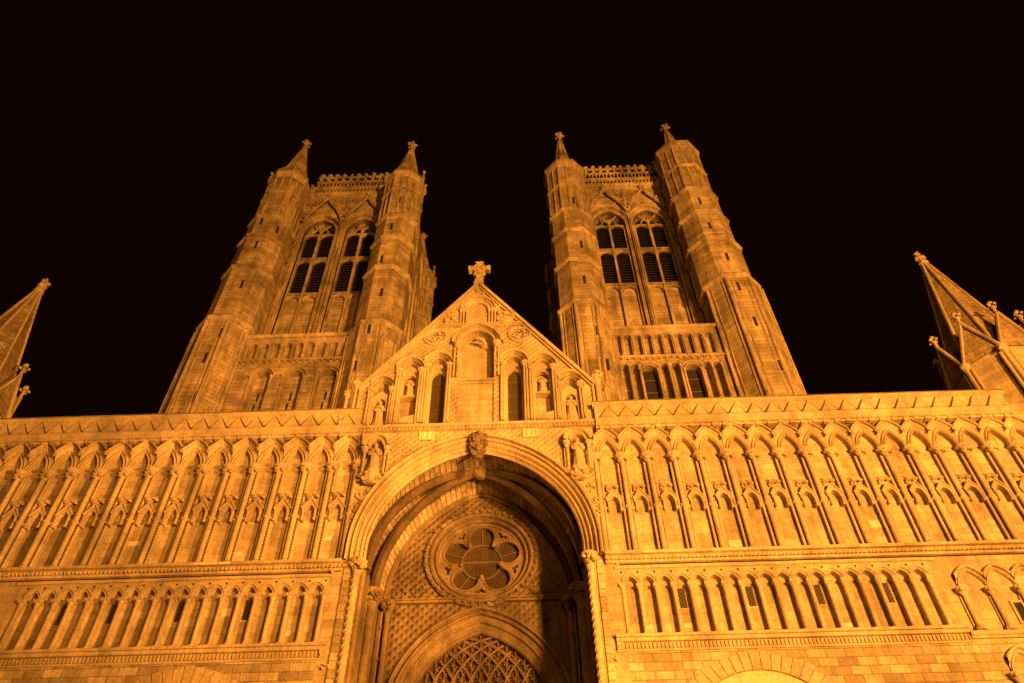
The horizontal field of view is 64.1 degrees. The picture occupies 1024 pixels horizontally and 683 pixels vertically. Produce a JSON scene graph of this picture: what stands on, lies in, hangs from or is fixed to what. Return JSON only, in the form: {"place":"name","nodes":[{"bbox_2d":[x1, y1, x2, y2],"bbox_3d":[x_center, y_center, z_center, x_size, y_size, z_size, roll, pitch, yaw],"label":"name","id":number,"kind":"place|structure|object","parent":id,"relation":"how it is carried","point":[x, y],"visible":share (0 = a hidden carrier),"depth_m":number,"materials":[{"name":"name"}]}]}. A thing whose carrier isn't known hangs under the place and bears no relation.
{"place":"outdoors","nodes":[
{"label":"outdoors","id":0,"kind":"place"},
{"bbox_2d":[0,0,1023,417],"label":"sky","id":1,"kind":"structure","parent":0,"point":[838,142],"materials":[{"name":"black"}]},
{"label":"ground","id":2,"kind":"structure","parent":0,"visible":0},
{"bbox_2d":[0,278,50,417],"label":"stair turret","id":3,"kind":"object","parent":2,"relation":"on","point":[16,321],"visible":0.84,"depth_m":44.68,"materials":[{"name":"stone"}]},
{"bbox_2d":[158,140,436,413],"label":"bell tower","id":4,"kind":"structure","parent":2,"relation":"on","point":[321,299],"depth_m":53.18,"materials":[{"name":"stone"}]},
{"bbox_2d":[251,394,259,410],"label":"slit window","id":5,"kind":"structure","parent":4,"relation":"in","point":[258,394],"depth_m":45.48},
{"bbox_2d":[285,393,291,409],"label":"slit window","id":6,"kind":"structure","parent":4,"relation":"in","point":[290,393],"depth_m":45.46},
{"bbox_2d":[263,193,344,334],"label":"belfry window","id":7,"kind":"structure","parent":4,"relation":"in","point":[294,316],"depth_m":57.17,"materials":[{"name":"stone"}]},
{"bbox_2d":[320,392,326,408],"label":"slit window","id":8,"kind":"structure","parent":4,"relation":"in","point":[321,407],"depth_m":45.44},
{"bbox_2d":[312,192,380,332],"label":"belfry window","id":9,"kind":"structure","parent":4,"relation":"in","point":[343,305],"depth_m":57.26,"materials":[{"name":"stone"}]},
{"bbox_2d":[404,240,417,339],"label":"side window","id":10,"kind":"structure","parent":4,"relation":"in","point":[416,247],"depth_m":58.77,"materials":[{"name":"stone"}]},
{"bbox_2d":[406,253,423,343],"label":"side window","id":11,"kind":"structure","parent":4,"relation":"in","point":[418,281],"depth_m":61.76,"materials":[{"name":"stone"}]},
{"bbox_2d":[0,261,1023,682],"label":"cathedral facade","id":12,"kind":"structure","parent":2,"relation":"on","point":[478,527],"depth_m":31.23,"materials":[{"name":"stone"}]},
{"bbox_2d":[52,605,66,627],"bbox_3d":[-15.682,9.569,28.472,0.320,0.860,0.050,-2,-50,1],"label":"slit window","id":13,"kind":"structure","parent":12,"relation":"in","point":[64,607],"depth_m":28.45,"materials":[{"name":"stone"}]},
{"bbox_2d":[103,604,117,625],"bbox_3d":[-13.913,9.516,28.456,0.320,0.860,0.050,-2,-50,1],"label":"slit window","id":14,"kind":"structure","parent":12,"relation":"in","point":[114,606],"depth_m":28.43,"materials":[{"name":"stone"}]},
{"bbox_2d":[171,602,184,624],"bbox_3d":[-11.554,9.445,28.434,0.320,0.860,0.050,-2,-50,1],"label":"slit window","id":15,"kind":"structure","parent":12,"relation":"in","point":[181,605],"depth_m":28.41,"materials":[{"name":"stone"}]},
{"bbox_2d":[240,600,252,622],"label":"slit window","id":16,"kind":"structure","parent":12,"relation":"in","point":[248,605],"depth_m":28.38,"materials":[{"name":"glass"}]},
{"bbox_2d":[365,443,381,470],"bbox_3d":[-5.566,4.735,33.013,0.523,1.650,0.523,35,-59,-27],"label":"statue","id":17,"kind":"object","parent":12,"relation":"on","point":[375,452],"visible":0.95,"depth_m":32.92,"materials":[{"name":"stone"}]},
{"bbox_2d":[371,401,385,424],"bbox_3d":[-5.771,3.157,35.447,0.496,1.562,0.496,35,-59,-27],"label":"statue","id":18,"kind":"object","parent":12,"relation":"on","point":[379,409],"visible":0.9,"depth_m":35.31,"materials":[{"name":"stone"}]},
{"bbox_2d":[405,381,414,395],"bbox_3d":[-4.607,2.192,36.847,0.401,1.064,0.401,35,-59,-27],"label":"statue fragment","id":19,"kind":"object","parent":12,"relation":"on","point":[409,385],"visible":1,"depth_m":36.83,"materials":[{"name":"stone"}]},
{"bbox_2d":[426,364,446,422],"bbox_3d":[-3.340,2.467,36.623,0.840,4.150,0.140,-2,-50,1],"label":"lancet window","id":20,"kind":"structure","parent":12,"relation":"in","point":[438,372],"depth_m":36.74,"materials":[{"name":"stone"}]},
{"bbox_2d":[388,606,570,682],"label":"west window","id":21,"kind":"structure","parent":12,"relation":"in","point":[478,644],"depth_m":30.82,"materials":[{"name":"stone"}]},
{"bbox_2d":[423,508,538,607],"bbox_3d":[-1.266,8.969,33.764,4.739,4.740,0.703,-2,-50,1],"label":"rose window","id":22,"kind":"structure","parent":12,"relation":"in","point":[474,553],"depth_m":33.94,"materials":[{"name":"stone"}]},
{"bbox_2d":[505,362,522,420],"bbox_3d":[0.118,2.363,36.592,0.840,4.150,0.140,-2,-50,1],"label":"lancet window","id":23,"kind":"structure","parent":12,"relation":"in","point":[514,370],"depth_m":36.70,"materials":[{"name":"stone"}]},
{"bbox_2d":[538,377,547,391],"bbox_3d":[1.390,2.011,36.793,0.401,1.064,0.401,35,-59,-27],"label":"statue fragment","id":24,"kind":"object","parent":12,"relation":"on","point":[542,381],"visible":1,"depth_m":36.79,"materials":[{"name":"stone"}]},
{"bbox_2d":[565,395,578,418],"bbox_3d":[2.585,2.905,35.371,0.496,1.562,0.496,35,-59,-27],"label":"statue","id":25,"kind":"object","parent":12,"relation":"on","point":[571,404],"visible":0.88,"depth_m":35.26,"materials":[{"name":"stone"}]},
{"bbox_2d":[571,437,585,464],"bbox_3d":[2.670,4.487,32.938,0.523,1.650,0.523,35,-59,-27],"label":"statue","id":26,"kind":"object","parent":12,"relation":"on","point":[577,446],"visible":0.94,"depth_m":32.85,"materials":[{"name":"stone"}]},
{"bbox_2d":[677,588,688,610],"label":"slit window","id":27,"kind":"structure","parent":12,"relation":"in","point":[681,593],"depth_m":28.24,"materials":[{"name":"glass"}]},
{"bbox_2d":[745,587,758,608],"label":"slit window","id":28,"kind":"structure","parent":12,"relation":"in","point":[751,599],"depth_m":28.22,"materials":[{"name":"stone"}]},
{"bbox_2d":[813,585,827,606],"bbox_3d":[10.615,8.777,28.232,0.320,0.860,0.050,-2,-50,1],"label":"slit window","id":29,"kind":"structure","parent":12,"relation":"in","point":[817,589],"depth_m":28.20,"materials":[{"name":"glass"}]},
{"bbox_2d":[882,583,897,604],"bbox_3d":[12.974,8.706,28.211,0.320,0.860,0.050,-2,-50,1],"label":"slit window","id":30,"kind":"structure","parent":12,"relation":"in","point":[888,593],"depth_m":28.19,"materials":[{"name":"glass"}]},
{"bbox_2d":[1009,600,1023,623],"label":"end window","id":31,"kind":"structure","parent":12,"relation":"in","point":[1018,607],"depth_m":27.37,"materials":[{"name":"stone"}]},
{"bbox_2d":[543,123,806,400],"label":"bell tower","id":32,"kind":"structure","parent":2,"relation":"on","point":[655,290],"depth_m":52.60,"materials":[{"name":"stone"}]},
{"bbox_2d":[588,184,653,325],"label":"belfry window","id":33,"kind":"structure","parent":32,"relation":"in","point":[622,291],"depth_m":57.05,"materials":[{"name":"stone"}]},
{"bbox_2d":[643,371,660,398],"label":"window","id":34,"kind":"structure","parent":32,"relation":"in","point":[650,378],"depth_m":45.45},
{"bbox_2d":[625,183,700,324],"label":"belfry window","id":35,"kind":"structure","parent":32,"relation":"in","point":[668,296],"depth_m":56.90,"materials":[{"name":"stone"}]},
{"bbox_2d":[686,370,705,397],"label":"window","id":36,"kind":"structure","parent":32,"relation":"in","point":[694,378],"depth_m":45.42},
{"bbox_2d":[912,251,1023,403],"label":"stair turret","id":37,"kind":"object","parent":2,"relation":"on","point":[983,346],"visible":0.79,"depth_m":41.06,"materials":[{"name":"stone"}]}
]}

